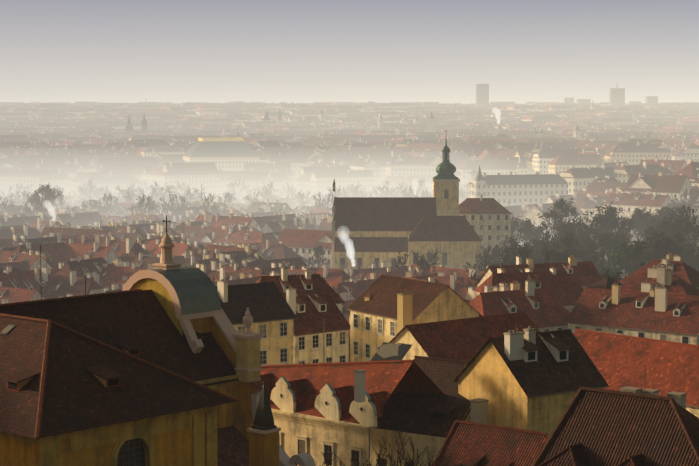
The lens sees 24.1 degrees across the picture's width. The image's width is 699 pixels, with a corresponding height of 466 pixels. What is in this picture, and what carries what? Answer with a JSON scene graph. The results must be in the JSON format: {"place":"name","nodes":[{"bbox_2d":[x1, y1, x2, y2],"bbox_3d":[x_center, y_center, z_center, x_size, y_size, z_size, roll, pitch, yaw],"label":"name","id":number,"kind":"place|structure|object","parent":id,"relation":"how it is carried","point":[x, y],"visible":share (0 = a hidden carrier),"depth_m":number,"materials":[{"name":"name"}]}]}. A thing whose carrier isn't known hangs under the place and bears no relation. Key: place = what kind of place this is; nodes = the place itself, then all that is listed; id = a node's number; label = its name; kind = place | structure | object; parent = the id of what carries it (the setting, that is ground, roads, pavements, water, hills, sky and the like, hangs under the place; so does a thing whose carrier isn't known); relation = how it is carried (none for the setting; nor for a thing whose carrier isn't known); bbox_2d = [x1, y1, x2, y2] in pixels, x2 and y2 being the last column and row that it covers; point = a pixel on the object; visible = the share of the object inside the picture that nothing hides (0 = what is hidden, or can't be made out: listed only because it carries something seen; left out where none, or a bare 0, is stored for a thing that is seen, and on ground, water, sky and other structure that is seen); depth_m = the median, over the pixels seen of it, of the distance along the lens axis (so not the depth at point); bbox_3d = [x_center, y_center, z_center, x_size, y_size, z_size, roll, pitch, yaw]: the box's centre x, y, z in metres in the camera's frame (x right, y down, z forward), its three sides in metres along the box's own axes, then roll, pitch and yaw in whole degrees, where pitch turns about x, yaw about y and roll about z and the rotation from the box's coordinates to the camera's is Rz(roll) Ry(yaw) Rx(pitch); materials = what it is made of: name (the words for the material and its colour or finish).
{"place":"outdoors","nodes":[
{"label":"outdoors","id":0,"kind":"place"},
{"bbox_2d":[43,107,500,266],"bbox_3d":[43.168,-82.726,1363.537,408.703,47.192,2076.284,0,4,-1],"label":"smoke","id":1,"kind":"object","parent":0,"point":[350,252],"depth_m":635.25,"materials":[{"name":"white"}]},
{"bbox_2d":[0,0,698,103],"label":"sky","id":2,"kind":"structure","parent":0,"point":[72,51],"materials":[{"name":"grey"}]},
{"bbox_2d":[295,184,698,277],"bbox_3d":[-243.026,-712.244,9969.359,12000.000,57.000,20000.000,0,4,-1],"label":"ground","id":3,"kind":"structure","parent":0,"point":[632,239],"depth_m":644.46,"materials":[{"name":"plant"}]},
{"bbox_2d":[0,215,314,465],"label":"church","id":4,"kind":"structure","parent":3,"relation":"on","point":[158,364],"depth_m":118.03,"materials":[{"name":"tile"}]},
{"bbox_2d":[0,175,476,222],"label":"bare trees","id":5,"kind":"object","parent":3,"relation":"on","point":[51,195],"visible":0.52,"depth_m":825.62,"materials":[{"name":"plant"}]},
{"bbox_2d":[22,83,675,206],"bbox_3d":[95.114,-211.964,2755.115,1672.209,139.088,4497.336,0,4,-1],"label":"distant buildings","id":6,"kind":"structure","parent":3,"relation":"on","point":[236,153],"depth_m":798.31,"materials":[{"name":"tile"}]},
{"bbox_2d":[0,101,698,199],"bbox_3d":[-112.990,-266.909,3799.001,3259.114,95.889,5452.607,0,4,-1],"label":"city houses","id":7,"kind":"structure","parent":3,"relation":"on","point":[304,148],"depth_m":1706.37,"materials":[{"name":"tile"}]},
{"bbox_2d":[0,156,698,361],"bbox_3d":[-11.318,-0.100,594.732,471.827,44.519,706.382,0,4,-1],"label":"town houses","id":8,"kind":"structure","parent":3,"relation":"on","point":[253,242],"depth_m":583.73,"materials":[{"name":"tile"}]},
{"bbox_2d":[294,430,445,465],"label":"courtyard tree","id":9,"kind":"object","parent":3,"relation":"on","point":[399,460],"visible":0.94,"depth_m":120.24,"materials":[{"name":"plant"}]},
{"bbox_2d":[332,141,511,270],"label":"church with spire","id":10,"kind":"structure","parent":3,"relation":"on","point":[379,230],"depth_m":532.93,"materials":[{"name":"tile"}]},
{"bbox_2d":[212,251,698,465],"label":"houses","id":11,"kind":"structure","parent":3,"relation":"on","point":[572,361],"depth_m":147.66,"materials":[{"name":"tile"}]},
{"bbox_2d":[304,196,698,286],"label":"trees","id":12,"kind":"object","parent":3,"relation":"on","point":[665,232],"visible":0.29,"depth_m":512.57,"materials":[{"name":"plant"}]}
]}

